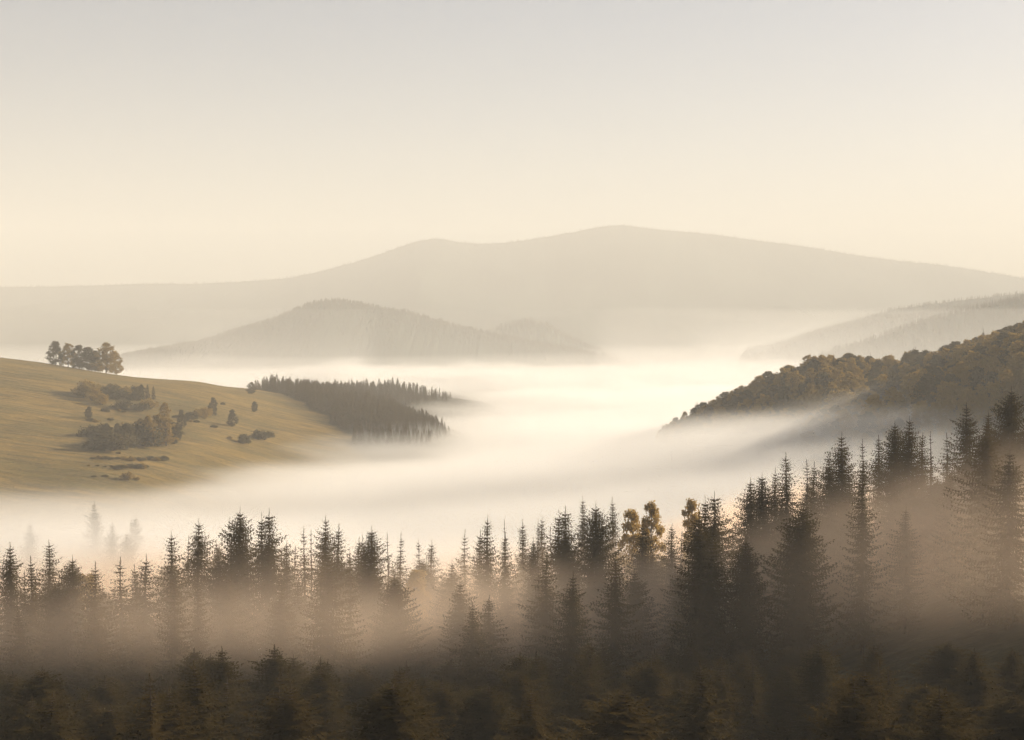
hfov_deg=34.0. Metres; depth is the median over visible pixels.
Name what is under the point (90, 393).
bush
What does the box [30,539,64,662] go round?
spruce tree
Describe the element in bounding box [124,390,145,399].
bush
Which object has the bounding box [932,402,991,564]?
spruce tree
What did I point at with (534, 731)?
spruce tree
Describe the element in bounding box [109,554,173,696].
spruce tree
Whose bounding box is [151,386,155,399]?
conifer
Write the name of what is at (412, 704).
spruce tree
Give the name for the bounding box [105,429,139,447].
bush
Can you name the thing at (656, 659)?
spruce tree
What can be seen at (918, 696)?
spruce tree
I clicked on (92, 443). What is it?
bush
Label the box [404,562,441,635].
spruce tree
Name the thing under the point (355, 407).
forest
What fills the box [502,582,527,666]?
spruce tree
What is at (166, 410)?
broadleaf tree
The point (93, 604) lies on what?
spruce tree
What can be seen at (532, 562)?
spruce tree
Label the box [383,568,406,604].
spruce tree
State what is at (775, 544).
spruce tree
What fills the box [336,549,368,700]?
spruce tree
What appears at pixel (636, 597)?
spruce tree
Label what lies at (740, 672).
spruce tree
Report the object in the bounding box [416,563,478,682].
spruce tree
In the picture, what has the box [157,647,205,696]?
spruce tree
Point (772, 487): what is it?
spruce tree
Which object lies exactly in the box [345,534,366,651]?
spruce tree
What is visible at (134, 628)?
spruce tree
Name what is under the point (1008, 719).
spruce tree
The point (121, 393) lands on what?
bush
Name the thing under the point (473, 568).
spruce tree
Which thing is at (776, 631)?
spruce tree
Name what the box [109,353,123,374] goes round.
broadleaf tree
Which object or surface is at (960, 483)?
spruce tree
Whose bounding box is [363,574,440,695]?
spruce tree
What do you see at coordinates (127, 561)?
spruce tree
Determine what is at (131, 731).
spruce tree
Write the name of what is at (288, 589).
spruce tree
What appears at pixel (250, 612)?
spruce tree
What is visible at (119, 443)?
bush
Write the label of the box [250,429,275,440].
bush
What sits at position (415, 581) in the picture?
birch tree
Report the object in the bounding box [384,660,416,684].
spruce tree
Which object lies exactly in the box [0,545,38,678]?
spruce tree
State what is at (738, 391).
broadleaf tree
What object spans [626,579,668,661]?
spruce tree
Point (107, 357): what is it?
broadleaf tree
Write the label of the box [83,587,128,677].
spruce tree
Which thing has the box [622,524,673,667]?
spruce tree
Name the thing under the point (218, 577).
spruce tree
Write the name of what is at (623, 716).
spruce tree
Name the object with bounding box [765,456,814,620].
spruce tree
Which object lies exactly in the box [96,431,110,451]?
broadleaf tree
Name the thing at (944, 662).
spruce tree
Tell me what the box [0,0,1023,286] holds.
sky
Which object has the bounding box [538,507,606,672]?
spruce tree
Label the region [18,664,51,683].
spruce tree
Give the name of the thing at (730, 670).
spruce tree
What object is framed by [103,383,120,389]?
bush
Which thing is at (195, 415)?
bush
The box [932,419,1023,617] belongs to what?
spruce tree
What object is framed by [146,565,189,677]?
spruce tree
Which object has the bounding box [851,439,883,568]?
spruce tree
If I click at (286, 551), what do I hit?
spruce tree
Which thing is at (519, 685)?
spruce tree
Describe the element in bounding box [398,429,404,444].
conifer
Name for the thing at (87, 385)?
bush
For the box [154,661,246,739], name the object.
spruce tree
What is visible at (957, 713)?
spruce tree
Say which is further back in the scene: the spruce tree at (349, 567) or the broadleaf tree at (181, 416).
the broadleaf tree at (181, 416)
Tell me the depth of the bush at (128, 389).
1098.33 m
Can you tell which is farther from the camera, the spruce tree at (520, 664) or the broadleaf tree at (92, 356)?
the broadleaf tree at (92, 356)
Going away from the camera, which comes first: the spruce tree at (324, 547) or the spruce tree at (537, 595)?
the spruce tree at (537, 595)
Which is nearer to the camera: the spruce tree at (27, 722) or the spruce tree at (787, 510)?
the spruce tree at (27, 722)
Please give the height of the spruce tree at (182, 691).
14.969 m
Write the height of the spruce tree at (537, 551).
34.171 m
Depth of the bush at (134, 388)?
1108.25 m
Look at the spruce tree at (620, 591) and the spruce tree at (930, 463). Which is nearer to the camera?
the spruce tree at (930, 463)
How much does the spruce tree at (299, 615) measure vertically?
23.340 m
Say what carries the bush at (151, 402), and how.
on the ground
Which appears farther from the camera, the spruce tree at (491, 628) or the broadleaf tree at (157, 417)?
the broadleaf tree at (157, 417)
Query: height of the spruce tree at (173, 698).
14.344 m
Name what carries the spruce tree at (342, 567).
on the ground
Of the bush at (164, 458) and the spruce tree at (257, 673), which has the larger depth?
the bush at (164, 458)
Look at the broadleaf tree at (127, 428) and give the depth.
894.64 m
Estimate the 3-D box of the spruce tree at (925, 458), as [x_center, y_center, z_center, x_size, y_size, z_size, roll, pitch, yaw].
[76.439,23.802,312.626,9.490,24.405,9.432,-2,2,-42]
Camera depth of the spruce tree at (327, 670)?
212.44 m
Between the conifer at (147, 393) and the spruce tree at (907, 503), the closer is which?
the spruce tree at (907, 503)
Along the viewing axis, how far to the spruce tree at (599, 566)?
290.36 m
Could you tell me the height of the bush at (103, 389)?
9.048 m
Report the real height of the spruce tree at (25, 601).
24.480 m
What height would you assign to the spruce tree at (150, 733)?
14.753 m
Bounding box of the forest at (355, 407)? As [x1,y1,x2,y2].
[252,374,451,445]
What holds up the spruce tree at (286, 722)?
on the ground
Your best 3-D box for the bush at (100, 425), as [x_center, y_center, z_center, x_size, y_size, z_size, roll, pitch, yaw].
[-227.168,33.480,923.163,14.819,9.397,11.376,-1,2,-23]
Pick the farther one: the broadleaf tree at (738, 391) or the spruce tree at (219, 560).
the broadleaf tree at (738, 391)
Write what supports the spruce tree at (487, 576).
on the ground
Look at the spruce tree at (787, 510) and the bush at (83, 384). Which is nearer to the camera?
the spruce tree at (787, 510)
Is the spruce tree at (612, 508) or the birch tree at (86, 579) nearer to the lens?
the birch tree at (86, 579)
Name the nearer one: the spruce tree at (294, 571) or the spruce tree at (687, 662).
the spruce tree at (687, 662)
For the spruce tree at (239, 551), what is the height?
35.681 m
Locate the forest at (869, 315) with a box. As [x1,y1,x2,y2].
[747,291,1020,354]
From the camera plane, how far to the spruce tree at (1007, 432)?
284.81 m
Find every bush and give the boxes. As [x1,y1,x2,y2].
[70,382,97,396]
[75,424,103,437]
[77,379,99,394]
[82,436,106,450]
[84,387,102,400]
[87,431,135,450]
[89,422,112,431]
[92,393,108,404]
[100,385,119,394]
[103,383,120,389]
[103,388,128,400]
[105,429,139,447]
[110,399,132,408]
[110,464,127,468]
[118,386,133,393]
[119,471,134,480]
[122,421,165,446]
[123,385,138,394]
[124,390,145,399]
[124,456,135,460]
[130,402,150,410]
[136,398,160,408]
[137,457,146,460]
[160,455,168,460]
[183,415,194,420]
[185,412,197,418]
[189,408,202,416]
[199,408,205,416]
[204,407,212,415]
[237,433,250,443]
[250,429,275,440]
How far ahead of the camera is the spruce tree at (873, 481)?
322.57 m
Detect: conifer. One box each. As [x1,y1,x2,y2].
[145,385,149,398]
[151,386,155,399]
[357,423,362,444]
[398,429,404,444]
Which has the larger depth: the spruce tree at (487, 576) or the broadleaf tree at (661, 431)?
the broadleaf tree at (661, 431)
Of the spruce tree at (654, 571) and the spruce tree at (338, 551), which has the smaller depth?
the spruce tree at (338, 551)
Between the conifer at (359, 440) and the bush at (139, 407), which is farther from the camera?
the conifer at (359, 440)
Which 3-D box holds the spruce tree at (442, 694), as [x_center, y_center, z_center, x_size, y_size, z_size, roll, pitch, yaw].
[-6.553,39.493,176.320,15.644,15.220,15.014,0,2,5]
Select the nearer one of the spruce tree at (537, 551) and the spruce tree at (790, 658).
the spruce tree at (790, 658)
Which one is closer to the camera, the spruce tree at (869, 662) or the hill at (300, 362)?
the spruce tree at (869, 662)
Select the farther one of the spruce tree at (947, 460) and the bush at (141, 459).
the bush at (141, 459)
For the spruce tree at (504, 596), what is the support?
on the ground
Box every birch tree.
[78,573,99,680]
[401,569,433,629]
[616,508,649,593]
[635,500,666,592]
[681,498,702,569]
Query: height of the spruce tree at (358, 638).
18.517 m
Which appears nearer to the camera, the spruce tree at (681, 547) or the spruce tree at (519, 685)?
the spruce tree at (519, 685)
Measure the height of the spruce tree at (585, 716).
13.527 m
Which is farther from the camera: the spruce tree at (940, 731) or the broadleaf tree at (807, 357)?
the broadleaf tree at (807, 357)
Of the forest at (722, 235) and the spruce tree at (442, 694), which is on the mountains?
the forest at (722, 235)
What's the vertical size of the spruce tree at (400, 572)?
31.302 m
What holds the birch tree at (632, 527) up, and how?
on the ground
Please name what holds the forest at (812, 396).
on the ground
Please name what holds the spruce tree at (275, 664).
on the ground
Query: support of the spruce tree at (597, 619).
on the ground
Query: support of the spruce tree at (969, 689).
on the ground
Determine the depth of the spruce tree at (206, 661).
208.79 m
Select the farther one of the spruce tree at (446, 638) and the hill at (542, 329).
the hill at (542, 329)
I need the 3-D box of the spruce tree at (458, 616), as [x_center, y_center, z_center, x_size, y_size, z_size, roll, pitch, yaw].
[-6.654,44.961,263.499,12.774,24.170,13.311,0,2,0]
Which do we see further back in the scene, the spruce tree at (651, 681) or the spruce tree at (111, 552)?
the spruce tree at (111, 552)
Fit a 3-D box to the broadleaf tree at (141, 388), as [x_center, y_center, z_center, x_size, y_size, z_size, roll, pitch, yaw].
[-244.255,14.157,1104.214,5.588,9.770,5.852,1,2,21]
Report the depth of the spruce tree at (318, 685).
182.66 m
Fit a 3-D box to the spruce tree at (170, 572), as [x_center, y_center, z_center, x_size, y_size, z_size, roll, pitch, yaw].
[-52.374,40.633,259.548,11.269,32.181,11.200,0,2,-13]
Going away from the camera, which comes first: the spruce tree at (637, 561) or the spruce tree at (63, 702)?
the spruce tree at (63, 702)
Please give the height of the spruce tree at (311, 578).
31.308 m
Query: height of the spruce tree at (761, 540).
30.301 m
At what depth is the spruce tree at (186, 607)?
299.65 m
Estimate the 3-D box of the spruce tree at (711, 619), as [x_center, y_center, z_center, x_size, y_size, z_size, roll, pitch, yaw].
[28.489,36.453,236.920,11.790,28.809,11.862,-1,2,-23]
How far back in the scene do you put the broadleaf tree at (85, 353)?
1281.18 m
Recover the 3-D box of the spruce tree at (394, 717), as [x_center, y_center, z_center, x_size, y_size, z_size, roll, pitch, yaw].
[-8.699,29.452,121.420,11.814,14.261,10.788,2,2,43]
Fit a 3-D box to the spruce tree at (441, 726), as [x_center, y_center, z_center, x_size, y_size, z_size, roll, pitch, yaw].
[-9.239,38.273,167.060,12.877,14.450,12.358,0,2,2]
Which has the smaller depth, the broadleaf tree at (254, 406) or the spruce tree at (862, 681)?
the spruce tree at (862, 681)
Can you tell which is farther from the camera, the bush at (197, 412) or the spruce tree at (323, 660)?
the bush at (197, 412)
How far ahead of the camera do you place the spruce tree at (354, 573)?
315.97 m
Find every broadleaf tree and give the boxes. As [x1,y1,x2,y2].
[45,341,65,364]
[58,342,78,366]
[69,344,86,368]
[73,347,97,370]
[84,406,92,417]
[85,350,107,371]
[89,342,120,373]
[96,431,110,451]
[103,423,112,433]
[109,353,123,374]
[114,423,139,448]
[138,384,145,396]
[140,415,160,446]
[151,413,165,442]
[158,402,172,427]
[158,417,178,445]
[165,422,184,442]
[176,410,186,427]
[208,398,217,415]
[226,409,238,426]
[245,382,256,393]
[251,401,257,411]
[655,425,667,444]
[665,417,681,432]
[713,396,722,409]
[726,390,733,402]
[734,385,743,395]
[800,354,810,366]
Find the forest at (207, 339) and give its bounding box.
[85,297,674,393]
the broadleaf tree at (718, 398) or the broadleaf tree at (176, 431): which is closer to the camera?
the broadleaf tree at (176, 431)
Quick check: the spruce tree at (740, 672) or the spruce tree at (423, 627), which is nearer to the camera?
the spruce tree at (740, 672)
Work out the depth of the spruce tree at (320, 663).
192.71 m
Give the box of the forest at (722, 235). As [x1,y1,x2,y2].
[0,223,1023,310]
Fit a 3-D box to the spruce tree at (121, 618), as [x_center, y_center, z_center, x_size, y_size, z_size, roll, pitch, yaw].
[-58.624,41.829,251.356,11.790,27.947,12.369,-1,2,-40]
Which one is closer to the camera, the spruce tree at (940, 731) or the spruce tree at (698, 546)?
the spruce tree at (940, 731)
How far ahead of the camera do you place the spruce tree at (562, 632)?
280.07 m
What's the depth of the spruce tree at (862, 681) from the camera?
140.87 m
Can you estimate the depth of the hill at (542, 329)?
4901.39 m
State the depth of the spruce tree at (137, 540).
561.68 m
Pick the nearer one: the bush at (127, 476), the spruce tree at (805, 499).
the spruce tree at (805, 499)
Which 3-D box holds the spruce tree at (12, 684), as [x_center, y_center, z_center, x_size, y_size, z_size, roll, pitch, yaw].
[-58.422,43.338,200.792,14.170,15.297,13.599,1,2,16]
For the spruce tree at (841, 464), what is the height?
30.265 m
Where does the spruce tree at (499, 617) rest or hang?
on the ground
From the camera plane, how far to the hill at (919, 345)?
3110.70 m
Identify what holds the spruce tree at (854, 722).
on the ground
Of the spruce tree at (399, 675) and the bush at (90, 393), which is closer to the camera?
the spruce tree at (399, 675)
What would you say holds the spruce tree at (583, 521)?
on the ground
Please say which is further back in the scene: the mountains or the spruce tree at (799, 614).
the mountains
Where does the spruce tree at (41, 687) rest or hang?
on the ground
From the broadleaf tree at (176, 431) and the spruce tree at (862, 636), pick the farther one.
the broadleaf tree at (176, 431)
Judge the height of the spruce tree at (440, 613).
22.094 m
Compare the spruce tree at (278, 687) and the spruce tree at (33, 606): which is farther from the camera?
the spruce tree at (33, 606)
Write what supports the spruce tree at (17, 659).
on the ground
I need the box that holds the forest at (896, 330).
[774,294,1023,373]
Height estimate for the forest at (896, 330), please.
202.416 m
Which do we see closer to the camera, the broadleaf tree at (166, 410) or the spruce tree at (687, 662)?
the spruce tree at (687, 662)
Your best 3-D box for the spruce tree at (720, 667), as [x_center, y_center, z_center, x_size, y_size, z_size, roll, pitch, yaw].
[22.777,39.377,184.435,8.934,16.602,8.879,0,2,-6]
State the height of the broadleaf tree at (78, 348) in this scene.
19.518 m
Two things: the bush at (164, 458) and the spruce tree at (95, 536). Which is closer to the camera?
the spruce tree at (95, 536)
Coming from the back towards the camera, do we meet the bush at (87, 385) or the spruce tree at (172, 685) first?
the bush at (87, 385)
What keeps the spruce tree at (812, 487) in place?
on the ground
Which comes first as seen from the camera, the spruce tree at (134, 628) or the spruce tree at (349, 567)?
the spruce tree at (134, 628)
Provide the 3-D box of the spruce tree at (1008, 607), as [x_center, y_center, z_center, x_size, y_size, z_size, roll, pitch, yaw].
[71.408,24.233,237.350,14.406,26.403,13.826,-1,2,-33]
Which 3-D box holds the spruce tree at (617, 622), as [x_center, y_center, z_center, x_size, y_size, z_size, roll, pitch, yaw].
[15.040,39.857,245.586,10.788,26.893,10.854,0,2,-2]
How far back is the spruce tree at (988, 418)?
300.31 m
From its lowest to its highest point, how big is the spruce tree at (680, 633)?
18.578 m
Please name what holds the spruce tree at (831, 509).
on the ground
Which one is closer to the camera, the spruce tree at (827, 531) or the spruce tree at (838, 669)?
the spruce tree at (838, 669)
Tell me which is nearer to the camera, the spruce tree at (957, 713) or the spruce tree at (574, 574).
the spruce tree at (957, 713)
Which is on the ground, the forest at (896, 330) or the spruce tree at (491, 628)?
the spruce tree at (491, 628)
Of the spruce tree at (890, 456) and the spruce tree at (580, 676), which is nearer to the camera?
the spruce tree at (580, 676)
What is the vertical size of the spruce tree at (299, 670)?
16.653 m
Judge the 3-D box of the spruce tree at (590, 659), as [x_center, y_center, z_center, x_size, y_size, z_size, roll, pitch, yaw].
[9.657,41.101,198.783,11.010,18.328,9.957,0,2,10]
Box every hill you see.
[90,300,672,394]
[494,323,641,367]
[655,303,997,394]
[735,293,1022,363]
[740,299,1023,383]
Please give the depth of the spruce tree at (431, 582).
353.31 m
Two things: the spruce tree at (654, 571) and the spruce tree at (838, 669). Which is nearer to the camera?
the spruce tree at (838, 669)
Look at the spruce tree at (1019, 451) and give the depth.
270.29 m
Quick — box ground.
[0,358,1023,739]
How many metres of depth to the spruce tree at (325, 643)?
249.63 m
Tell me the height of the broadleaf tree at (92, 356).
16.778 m
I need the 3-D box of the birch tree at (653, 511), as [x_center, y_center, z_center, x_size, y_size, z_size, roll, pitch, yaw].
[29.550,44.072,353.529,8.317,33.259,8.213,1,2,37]
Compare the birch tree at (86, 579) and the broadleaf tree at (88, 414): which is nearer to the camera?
the birch tree at (86, 579)
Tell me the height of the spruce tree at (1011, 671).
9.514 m
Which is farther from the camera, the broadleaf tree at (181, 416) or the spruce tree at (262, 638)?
the broadleaf tree at (181, 416)
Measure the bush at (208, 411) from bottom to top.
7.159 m
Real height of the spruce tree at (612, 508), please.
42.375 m
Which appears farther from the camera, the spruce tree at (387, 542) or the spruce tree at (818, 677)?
the spruce tree at (387, 542)
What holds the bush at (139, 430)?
on the ground
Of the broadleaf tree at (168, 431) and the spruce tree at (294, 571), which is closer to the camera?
the spruce tree at (294, 571)
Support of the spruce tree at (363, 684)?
on the ground
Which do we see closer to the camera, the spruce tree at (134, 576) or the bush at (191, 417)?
the spruce tree at (134, 576)
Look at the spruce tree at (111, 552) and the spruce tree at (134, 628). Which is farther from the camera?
the spruce tree at (111, 552)
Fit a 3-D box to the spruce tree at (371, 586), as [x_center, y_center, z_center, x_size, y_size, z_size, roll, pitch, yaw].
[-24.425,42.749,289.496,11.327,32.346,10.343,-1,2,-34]
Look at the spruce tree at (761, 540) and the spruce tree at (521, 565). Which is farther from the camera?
the spruce tree at (521, 565)
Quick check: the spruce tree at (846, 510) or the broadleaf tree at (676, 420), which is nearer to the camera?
the spruce tree at (846, 510)
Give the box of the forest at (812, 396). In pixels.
[657,320,1023,491]
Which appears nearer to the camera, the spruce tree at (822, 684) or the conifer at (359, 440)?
the spruce tree at (822, 684)
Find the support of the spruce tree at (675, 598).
on the ground
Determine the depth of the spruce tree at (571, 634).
237.59 m
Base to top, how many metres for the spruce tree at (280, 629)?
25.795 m
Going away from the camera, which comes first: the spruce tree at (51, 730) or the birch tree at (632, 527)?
the spruce tree at (51, 730)
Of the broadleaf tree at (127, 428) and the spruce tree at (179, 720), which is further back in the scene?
the broadleaf tree at (127, 428)
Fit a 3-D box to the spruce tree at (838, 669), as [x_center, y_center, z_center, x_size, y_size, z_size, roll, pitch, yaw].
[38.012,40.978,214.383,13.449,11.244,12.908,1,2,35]
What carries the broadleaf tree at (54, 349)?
on the ground
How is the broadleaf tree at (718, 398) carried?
on the ground
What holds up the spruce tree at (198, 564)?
on the ground
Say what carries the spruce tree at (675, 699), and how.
on the ground
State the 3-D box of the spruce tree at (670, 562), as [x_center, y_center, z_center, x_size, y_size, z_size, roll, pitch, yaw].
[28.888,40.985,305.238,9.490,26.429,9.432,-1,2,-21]
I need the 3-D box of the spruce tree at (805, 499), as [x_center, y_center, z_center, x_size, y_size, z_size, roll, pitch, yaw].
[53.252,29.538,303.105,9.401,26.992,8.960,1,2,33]
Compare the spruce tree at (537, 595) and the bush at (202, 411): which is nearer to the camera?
the spruce tree at (537, 595)
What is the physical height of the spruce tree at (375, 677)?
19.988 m
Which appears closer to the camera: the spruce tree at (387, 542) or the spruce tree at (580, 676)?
the spruce tree at (580, 676)
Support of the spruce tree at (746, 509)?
on the ground
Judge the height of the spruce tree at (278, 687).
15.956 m
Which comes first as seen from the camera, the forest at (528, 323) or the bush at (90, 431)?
the bush at (90, 431)
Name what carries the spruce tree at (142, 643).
on the ground
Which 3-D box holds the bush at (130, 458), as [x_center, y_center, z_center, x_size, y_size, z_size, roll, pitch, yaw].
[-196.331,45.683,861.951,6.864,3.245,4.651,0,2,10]
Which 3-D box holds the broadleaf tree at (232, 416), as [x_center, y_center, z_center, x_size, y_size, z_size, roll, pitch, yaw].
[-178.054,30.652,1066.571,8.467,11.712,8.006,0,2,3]
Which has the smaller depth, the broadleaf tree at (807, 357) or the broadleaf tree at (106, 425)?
the broadleaf tree at (106, 425)
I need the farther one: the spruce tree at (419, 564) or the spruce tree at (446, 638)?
the spruce tree at (419, 564)
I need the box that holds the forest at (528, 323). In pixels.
[487,317,647,370]
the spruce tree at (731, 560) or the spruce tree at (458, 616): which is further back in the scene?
the spruce tree at (731, 560)
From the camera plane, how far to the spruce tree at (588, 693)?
183.37 m
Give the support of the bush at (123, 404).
on the ground
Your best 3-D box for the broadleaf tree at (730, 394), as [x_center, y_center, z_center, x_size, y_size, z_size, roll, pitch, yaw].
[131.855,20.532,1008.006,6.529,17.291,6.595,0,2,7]
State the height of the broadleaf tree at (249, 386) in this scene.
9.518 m
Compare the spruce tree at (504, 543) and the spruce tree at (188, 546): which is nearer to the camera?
the spruce tree at (188, 546)
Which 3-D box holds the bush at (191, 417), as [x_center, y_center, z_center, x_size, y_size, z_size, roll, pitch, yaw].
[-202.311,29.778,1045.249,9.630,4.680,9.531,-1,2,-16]
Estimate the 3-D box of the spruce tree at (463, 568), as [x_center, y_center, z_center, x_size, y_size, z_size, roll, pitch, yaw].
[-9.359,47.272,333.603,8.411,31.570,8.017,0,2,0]
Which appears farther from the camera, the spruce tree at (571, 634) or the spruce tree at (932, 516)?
the spruce tree at (932, 516)
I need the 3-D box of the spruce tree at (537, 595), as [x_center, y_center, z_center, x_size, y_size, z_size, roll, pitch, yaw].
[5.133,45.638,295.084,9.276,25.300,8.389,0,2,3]
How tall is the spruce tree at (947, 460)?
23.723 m
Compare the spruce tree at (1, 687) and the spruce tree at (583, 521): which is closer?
the spruce tree at (1, 687)
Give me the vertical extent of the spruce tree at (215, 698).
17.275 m
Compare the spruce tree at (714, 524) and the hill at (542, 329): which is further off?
the hill at (542, 329)
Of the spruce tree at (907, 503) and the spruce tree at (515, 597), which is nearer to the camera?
the spruce tree at (907, 503)
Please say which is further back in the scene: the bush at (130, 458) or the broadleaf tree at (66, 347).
the broadleaf tree at (66, 347)
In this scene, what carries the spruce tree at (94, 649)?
on the ground
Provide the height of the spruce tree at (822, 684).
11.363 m
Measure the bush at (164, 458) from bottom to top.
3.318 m
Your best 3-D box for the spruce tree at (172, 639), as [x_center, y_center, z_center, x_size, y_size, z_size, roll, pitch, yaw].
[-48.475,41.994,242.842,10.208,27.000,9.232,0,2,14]
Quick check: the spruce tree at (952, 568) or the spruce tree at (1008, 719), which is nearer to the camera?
the spruce tree at (1008, 719)
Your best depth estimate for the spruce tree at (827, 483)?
308.32 m
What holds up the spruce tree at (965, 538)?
on the ground
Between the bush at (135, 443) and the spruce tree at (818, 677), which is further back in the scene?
the bush at (135, 443)
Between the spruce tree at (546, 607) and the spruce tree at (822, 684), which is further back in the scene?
the spruce tree at (546, 607)
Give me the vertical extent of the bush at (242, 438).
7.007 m
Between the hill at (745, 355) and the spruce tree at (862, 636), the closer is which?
the spruce tree at (862, 636)
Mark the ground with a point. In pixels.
(496, 456)
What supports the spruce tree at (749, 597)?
on the ground
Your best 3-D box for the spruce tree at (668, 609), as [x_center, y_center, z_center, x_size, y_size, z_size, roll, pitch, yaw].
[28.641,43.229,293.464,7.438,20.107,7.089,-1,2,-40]
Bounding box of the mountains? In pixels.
[0,225,1023,391]
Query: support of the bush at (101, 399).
on the ground
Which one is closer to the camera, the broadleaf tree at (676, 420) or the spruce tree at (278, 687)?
the spruce tree at (278, 687)
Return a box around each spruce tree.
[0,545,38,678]
[0,609,46,682]
[0,666,94,738]
[0,671,5,702]
[0,671,25,708]
[0,685,85,735]
[0,696,68,739]
[3,575,41,662]
[4,555,66,691]
[4,690,98,739]
[17,525,48,617]
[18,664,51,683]
[25,581,84,700]
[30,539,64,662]
[39,554,98,699]
[63,561,129,704]
[64,614,141,703]
[73,676,143,735]
[76,504,111,595]
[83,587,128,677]
[92,521,128,603]
[97,557,163,697]
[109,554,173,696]
[111,534,148,614]
[111,691,180,739]
[112,566,159,690]
[120,516,154,620]
[120,673,183,739]
[124,585,158,697]
[124,619,165,696]
[127,688,230,739]
[144,535,207,692]
[144,569,198,692]
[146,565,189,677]
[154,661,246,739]
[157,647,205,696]
[158,690,219,739]
[159,589,193,677]
[162,648,204,691]
[171,682,233,739]
[172,653,246,725]
[175,537,193,623]
[176,519,223,658]
[176,646,265,739]
[181,572,219,659]
[182,661,222,714]
[190,552,257,694]
[202,509,272,697]
[202,574,258,718]
[205,541,226,650]
[208,544,234,606]
[234,644,309,737]
[237,660,267,738]
[239,682,355,739]
[241,564,258,674]
[243,512,316,676]
[247,655,313,732]
[249,670,305,738]
[250,598,311,679]
[263,578,301,694]
[267,559,313,662]
[274,544,306,637]
[284,582,318,674]
[286,550,375,716]
[287,529,321,670]
[291,545,301,588]
[292,666,357,739]
[296,657,358,735]
[298,662,364,734]
[303,517,350,660]
[307,533,319,661]
[310,655,343,692]
[312,524,362,690]
[321,560,355,651]
[324,679,446,739]
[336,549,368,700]
[336,667,385,738]
[339,605,380,690]
[342,526,400,688]
[342,682,441,739]
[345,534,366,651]
[345,556,356,580]
[348,537,362,612]
[359,667,454,739]
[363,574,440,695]
[368,607,389,693]
[383,535,393,593]
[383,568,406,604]
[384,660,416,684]
[386,534,410,620]
[396,618,445,680]
[404,540,435,628]
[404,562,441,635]
[407,687,453,739]
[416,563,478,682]
[418,544,444,635]
[419,678,469,739]
[426,576,447,665]
[433,584,498,681]
[433,592,468,670]
[447,603,502,690]
[454,535,477,622]
[461,595,516,691]
[466,519,508,675]
[466,529,497,649]
[485,532,526,670]
[486,605,522,679]
[489,686,564,739]
[494,652,568,736]
[496,667,565,739]
[499,519,509,608]
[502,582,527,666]
[508,519,535,664]
[514,541,544,665]
[514,555,567,692]
[517,565,553,666]
[518,569,560,680]
[528,523,548,629]
[530,520,552,578]
[537,572,599,719]
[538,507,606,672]
[542,689,677,739]
[549,591,592,694]
[551,539,586,640]
[551,662,615,739]
[552,693,671,739]
[555,644,627,734]
[559,642,624,737]
[565,504,632,667]
[572,501,594,589]
[578,583,624,675]
[582,556,649,691]
[597,568,670,677]
[604,659,697,737]
[605,500,623,634]
[616,571,628,653]
[616,650,673,710]
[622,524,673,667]
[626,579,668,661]
[627,555,667,602]
[640,566,690,670]
[645,683,707,739]
[651,528,687,656]
[652,561,681,663]
[659,599,735,670]
[662,661,739,739]
[662,670,739,739]
[665,644,734,714]
[668,511,735,673]
[670,491,761,667]
[677,533,684,570]
[681,527,746,678]
[697,653,752,739]
[708,668,772,732]
[714,539,785,703]
[715,649,774,739]
[723,477,776,643]
[724,531,735,619]
[732,477,785,645]
[752,504,848,676]
[754,647,835,715]
[759,532,817,667]
[762,643,851,739]
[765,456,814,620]
[765,468,784,573]
[766,513,784,604]
[769,646,857,713]
[793,459,820,595]
[797,458,839,573]
[798,462,827,559]
[799,668,841,735]
[800,669,916,739]
[804,512,855,608]
[805,436,868,597]
[807,681,921,739]
[815,482,856,558]
[824,465,874,616]
[831,462,896,655]
[839,645,904,705]
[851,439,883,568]
[859,435,888,568]
[868,423,924,575]
[875,416,954,580]
[876,510,929,633]
[883,690,983,739]
[884,683,986,736]
[888,687,999,739]
[893,482,961,572]
[901,642,996,703]
[910,437,939,554]
[922,431,940,570]
[922,471,973,598]
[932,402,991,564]
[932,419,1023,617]
[935,432,958,528]
[939,648,1011,739]
[949,453,1023,629]
[953,464,975,518]
[953,464,1023,592]
[962,692,1023,739]
[968,414,1005,515]
[971,386,1023,538]
[983,649,1023,707]
[1001,425,1023,568]
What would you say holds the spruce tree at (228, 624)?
on the ground
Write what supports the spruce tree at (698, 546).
on the ground
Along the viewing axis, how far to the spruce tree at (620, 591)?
356.84 m
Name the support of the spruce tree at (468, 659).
on the ground
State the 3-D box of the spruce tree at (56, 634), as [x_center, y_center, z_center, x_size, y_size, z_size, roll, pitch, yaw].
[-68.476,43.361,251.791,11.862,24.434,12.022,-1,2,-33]
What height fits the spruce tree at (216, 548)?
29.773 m

